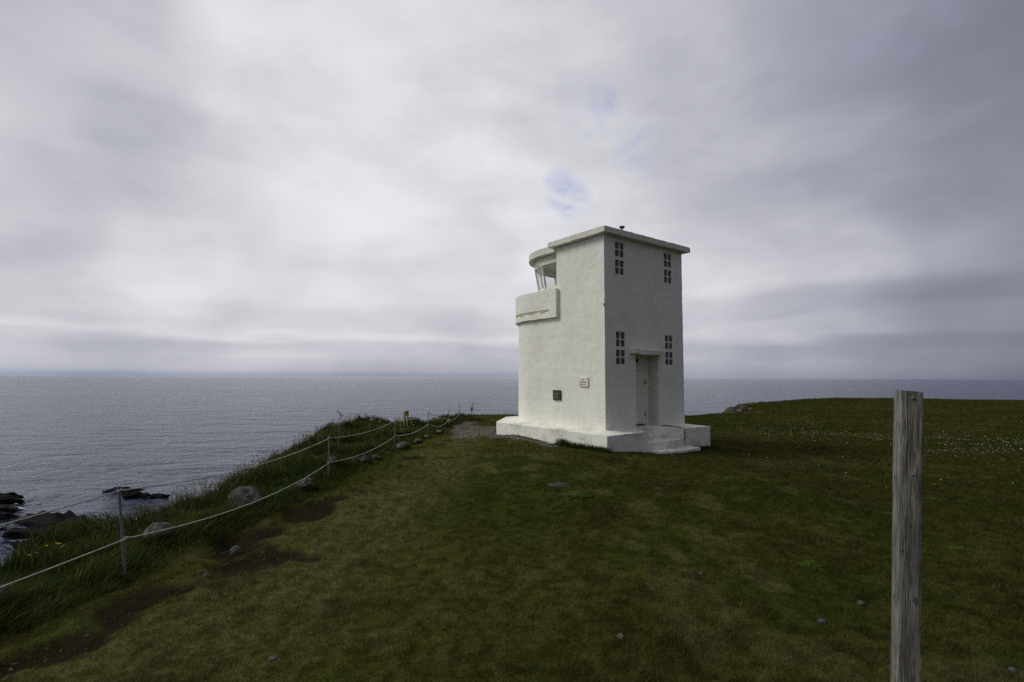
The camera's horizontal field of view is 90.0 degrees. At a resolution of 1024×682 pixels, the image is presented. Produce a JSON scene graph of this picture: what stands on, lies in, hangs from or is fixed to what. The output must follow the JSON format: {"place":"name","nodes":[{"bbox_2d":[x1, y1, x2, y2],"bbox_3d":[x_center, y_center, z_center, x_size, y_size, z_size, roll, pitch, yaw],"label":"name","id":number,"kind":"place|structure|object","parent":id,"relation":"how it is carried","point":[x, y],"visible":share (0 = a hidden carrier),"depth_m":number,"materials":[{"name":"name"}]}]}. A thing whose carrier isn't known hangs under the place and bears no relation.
{"place":"outdoors","nodes":[
{"label":"outdoors","id":0,"kind":"place"},
{"bbox_2d":[0,411,717,644],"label":"long grass","id":1,"kind":"structure","parent":0,"point":[20,593],"depth_m":7.48,"materials":[{"name":"green plant"}]},
{"bbox_2d":[0,397,1023,681],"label":"ground","id":2,"kind":"structure","parent":0,"point":[122,603],"depth_m":5.09,"materials":[{"name":"green plant"}]},
{"bbox_2d":[0,584,8,602],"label":"stone slab","id":3,"kind":"structure","parent":2,"relation":"on","point":[1,591],"depth_m":4.49,"materials":[{"name":"grey stone"}]},
{"bbox_2d":[143,522,173,541],"bbox_3d":[-4.555,2.473,6.578,0.340,0.320,0.355,-1,-4,12],"label":"boulder","id":4,"kind":"object","parent":2,"relation":"on","point":[157,526],"visible":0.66,"depth_m":6.51,"materials":[{"name":"stone"}]},
{"bbox_2d":[230,546,240,555],"bbox_3d":[-3.349,2.550,6.206,0.122,0.141,0.107,2,-4,-24],"label":"stone","id":5,"kind":"object","parent":2,"relation":"on","point":[235,550],"visible":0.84,"depth_m":6.17,"materials":[{"name":"grey stone"}]},
{"bbox_2d":[0,402,479,587],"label":"rope fence","id":6,"kind":"object","parent":2,"relation":"on","point":[119,490],"visible":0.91,"depth_m":5.53,"materials":[{"name":"fabric"}]},
{"bbox_2d":[227,486,261,508],"bbox_3d":[-4.379,2.684,8.410,0.646,0.586,0.457,-2,-4,25],"label":"boulder","id":7,"kind":"object","parent":2,"relation":"on","point":[251,493],"visible":0.51,"depth_m":8.33,"materials":[{"name":"grey stone"}]},
{"bbox_2d":[269,655,277,660],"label":"stone","id":8,"kind":"object","parent":2,"relation":"on","point":[271,658],"visible":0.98,"depth_m":3.44,"materials":[{"name":"grey stone"}]},
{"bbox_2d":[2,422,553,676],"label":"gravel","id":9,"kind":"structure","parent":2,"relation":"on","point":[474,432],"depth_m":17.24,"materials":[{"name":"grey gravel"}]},
{"bbox_2d":[295,476,314,488],"bbox_3d":[-3.771,2.631,9.328,0.336,0.308,0.276,2,-4,-19],"label":"boulder","id":10,"kind":"object","parent":2,"relation":"on","point":[307,480],"visible":0.62,"depth_m":9.27,"materials":[{"name":"grey stone"}]},
{"bbox_2d":[327,456,336,461],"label":"boulder","id":11,"kind":"object","parent":2,"relation":"on","point":[332,458],"visible":0.28,"depth_m":11.64,"materials":[{"name":"grey stone"}]},
{"bbox_2d":[337,410,343,447],"bbox_3d":[-4.935,2.693,14.585,0.251,1.423,0.240,0,-4,0],"label":"marker pole","id":12,"kind":"object","parent":2,"relation":"on","point":[339,412],"visible":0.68,"depth_m":14.59,"materials":[{"name":"metal"}]},
{"bbox_2d":[361,451,368,461],"bbox_3d":[-3.559,2.865,12.314,0.215,0.423,0.228,-1,-4,11],"label":"boulder","id":13,"kind":"object","parent":2,"relation":"on","point":[365,457],"visible":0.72,"depth_m":12.27,"materials":[{"name":"grey stone"}]},
{"bbox_2d":[396,441,407,448],"bbox_3d":[-3.331,3.185,15.442,0.338,0.320,0.468,-1,-4,10],"label":"boulder","id":14,"kind":"object","parent":2,"relation":"on","point":[400,444],"visible":0.63,"depth_m":15.32,"materials":[{"name":"stone"}]},
{"bbox_2d":[403,410,408,423],"bbox_3d":[-4.998,3.779,24.130,0.069,1.050,0.320,-2,-5,28],"label":"notice board","id":15,"kind":"object","parent":2,"relation":"on","point":[406,413],"visible":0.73,"depth_m":24.07,"materials":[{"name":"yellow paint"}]},
{"bbox_2d":[432,415,450,422],"bbox_3d":[-3.953,4.320,28.175,1.227,0.434,1.658,0,-4,0],"label":"leafy plant","id":16,"kind":"object","parent":2,"relation":"on","point":[437,418],"visible":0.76,"depth_m":28.24,"materials":[{"name":"green plant"}]},
{"bbox_2d":[548,483,568,486],"bbox_3d":[0.827,2.553,9.068,0.413,0.045,0.412,-1,-4,15],"label":"stone","id":17,"kind":"object","parent":2,"relation":"on","point":[559,484],"visible":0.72,"depth_m":9.03,"materials":[{"name":"grey stone"}]},
{"bbox_2d":[574,491,593,498],"bbox_3d":[1.123,2.434,8.026,0.310,0.150,0.274,0,-4,0],"label":"moss cushion","id":18,"kind":"object","parent":2,"relation":"on","point":[584,494],"visible":0.84,"depth_m":7.95,"materials":[{"name":"green plant"}]},
{"bbox_2d":[496,225,710,453],"bbox_3d":[2.555,0.377,17.717,4.846,7.489,7.416,3,-5,-37],"label":"lighthouse","id":19,"kind":"object","parent":2,"relation":"on","point":[603,314],"visible":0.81,"depth_m":15.71,"materials":[{"name":"white paint"}]},
{"bbox_2d":[534,260,556,291],"bbox_3d":[2.180,-2.106,18.403,3.255,0.883,2.459,3,-5,-37],"label":"lantern window","id":20,"kind":"structure","parent":19,"relation":"in","point":[543,274],"depth_m":17.89,"materials":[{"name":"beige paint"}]},
{"bbox_2d":[553,390,560,399],"bbox_3d":[1.403,1.689,15.997,0.048,0.305,0.347,3,-5,-37],"label":"wall plaque","id":21,"kind":"object","parent":19,"relation":"attached to","point":[556,394],"depth_m":15.96,"materials":[{"name":"black metal"}]},
{"bbox_2d":[579,378,588,386],"bbox_3d":[2.109,1.214,15.101,0.036,0.262,0.385,3,-5,-37],"label":"wall plaque","id":22,"kind":"object","parent":19,"relation":"attached to","point":[583,382],"depth_m":15.07,"materials":[{"name":"white ceramic"}]},
{"bbox_2d":[615,241,624,275],"bbox_3d":[3.180,-2.438,15.144,0.452,1.002,0.033,3,-5,-37],"label":"window","id":23,"kind":"structure","parent":19,"relation":"in","point":[619,246],"depth_m":15.16,"materials":[{"name":"glass"}]},
{"bbox_2d":[616,331,625,364],"bbox_3d":[3.173,0.208,14.959,0.453,0.987,0.033,3,-5,-37],"label":"window","id":24,"kind":"structure","parent":19,"relation":"in","point":[620,336],"depth_m":14.97,"materials":[{"name":"glass"}]},
{"bbox_2d":[636,371,645,424],"bbox_3d":[3.818,1.754,15.760,0.857,1.682,0.066,3,-5,-37],"label":"door","id":25,"kind":"structure","parent":19,"relation":"in","point":[640,378],"depth_m":15.86,"materials":[{"name":"beige paint"}]},
{"bbox_2d":[664,253,671,283],"bbox_3d":[5.020,-2.339,16.528,0.444,1.004,0.033,3,-5,-37],"label":"window","id":26,"kind":"structure","parent":19,"relation":"in","point":[667,257],"depth_m":16.55,"materials":[{"name":"glass"}]},
{"bbox_2d":[665,335,672,365],"bbox_3d":[5.004,0.296,16.338,0.440,0.980,0.034,3,-5,-37],"label":"window","id":27,"kind":"structure","parent":19,"relation":"in","point":[668,338],"depth_m":16.35,"materials":[{"name":"glass"}]},
{"bbox_2d":[617,633,625,640],"bbox_3d":[0.773,2.094,3.612,0.052,0.054,0.059,1,-4,-15],"label":"stone","id":28,"kind":"object","parent":2,"relation":"on","point":[623,637],"visible":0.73,"depth_m":3.60,"materials":[{"name":"grey stone"}]},
{"bbox_2d":[740,405,747,409],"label":"bank rock","id":29,"kind":"object","parent":2,"relation":"on","point":[744,407],"visible":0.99,"depth_m":47.22,"materials":[{"name":"grey stone"}]},
{"bbox_2d":[798,559,823,567],"bbox_3d":[2.912,2.182,4.992,0.273,0.090,0.183,0,-4,0],"label":"moss cushion","id":30,"kind":"object","parent":2,"relation":"on","point":[809,563],"visible":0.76,"depth_m":4.97,"materials":[{"name":"green plant"}]},
{"bbox_2d":[817,618,826,623],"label":"stone","id":31,"kind":"object","parent":2,"relation":"on","point":[822,620],"visible":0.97,"depth_m":3.72,"materials":[{"name":"grey stone"}]},
{"bbox_2d":[698,418,1021,505],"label":"daisies","id":32,"kind":"object","parent":2,"relation":"on","point":[891,439],"visible":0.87,"depth_m":18.57,"materials":[{"name":"white plant"}]},
{"bbox_2d":[857,600,865,605],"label":"stone","id":33,"kind":"object","parent":2,"relation":"on","point":[860,602],"visible":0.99,"depth_m":4.03,"materials":[{"name":"grey stone"}]},
{"bbox_2d":[890,390,922,681],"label":"marker post","id":34,"kind":"object","parent":2,"relation":"on","point":[906,601],"visible":1,"depth_m":2.32,"materials":[{"name":"wood"}]},
{"bbox_2d":[945,545,968,550],"bbox_3d":[4.650,2.168,5.343,0.201,0.080,0.188,0,-4,0],"label":"moss cushion","id":35,"kind":"object","parent":2,"relation":"on","point":[959,548],"visible":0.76,"depth_m":5.31,"materials":[{"name":"green plant"}]},
{"bbox_2d":[1008,667,1016,672],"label":"stone","id":36,"kind":"object","parent":2,"relation":"on","point":[1013,670],"visible":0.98,"depth_m":3.05,"materials":[{"name":"grey stone"}]},
{"bbox_2d":[0,375,1023,567],"bbox_3d":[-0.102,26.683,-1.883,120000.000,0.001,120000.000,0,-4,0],"label":"sea","id":37,"kind":"structure","parent":0,"point":[66,440],"depth_m":386.36,"materials":[{"name":"liquid"}]},
{"bbox_2d":[0,504,20,511],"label":"sea rock","id":38,"kind":"object","parent":37,"relation":"in","point":[5,508],"visible":0.9,"depth_m":100.00,"materials":[{"name":"black stone"}]},
{"bbox_2d":[0,511,20,519],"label":"sea rock","id":39,"kind":"object","parent":37,"relation":"in","point":[5,515],"visible":0.95,"depth_m":95.73,"materials":[{"name":"black stone"}]},
{"bbox_2d":[0,492,23,503],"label":"sea rock","id":40,"kind":"object","parent":37,"relation":"in","point":[10,498],"visible":0.93,"depth_m":106.60,"materials":[{"name":"black stone"}]},
{"bbox_2d":[10,540,36,548],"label":"sea rock","id":41,"kind":"object","parent":37,"relation":"in","point":[15,543],"visible":0.18,"depth_m":79.52,"materials":[{"name":"black stone"}]},
{"bbox_2d":[1,525,63,538],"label":"sea rock","id":42,"kind":"object","parent":37,"relation":"in","point":[14,533],"visible":0.51,"depth_m":83.98,"materials":[{"name":"black stone"}]},
{"bbox_2d":[13,510,87,527],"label":"sea rock","id":43,"kind":"object","parent":37,"relation":"in","point":[43,520],"visible":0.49,"depth_m":90.72,"materials":[{"name":"black stone"}]},
{"bbox_2d":[102,486,144,491],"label":"sea rock","id":44,"kind":"object","parent":37,"relation":"in","point":[114,489],"visible":0.66,"depth_m":118.50,"materials":[{"name":"black stone"}]},
{"bbox_2d":[121,490,150,498],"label":"sea rock","id":45,"kind":"object","parent":37,"relation":"in","point":[136,494],"visible":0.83,"depth_m":111.93,"materials":[{"name":"black stone"}]},
{"bbox_2d":[146,493,169,498],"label":"sea rock","id":46,"kind":"object","parent":37,"relation":"in","point":[153,496],"visible":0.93,"depth_m":112.21,"materials":[{"name":"black stone"}]},
{"bbox_2d":[0,0,1023,378],"label":"sky","id":47,"kind":"structure","parent":0,"point":[286,188],"materials":[{"name":"grey"}]}
]}

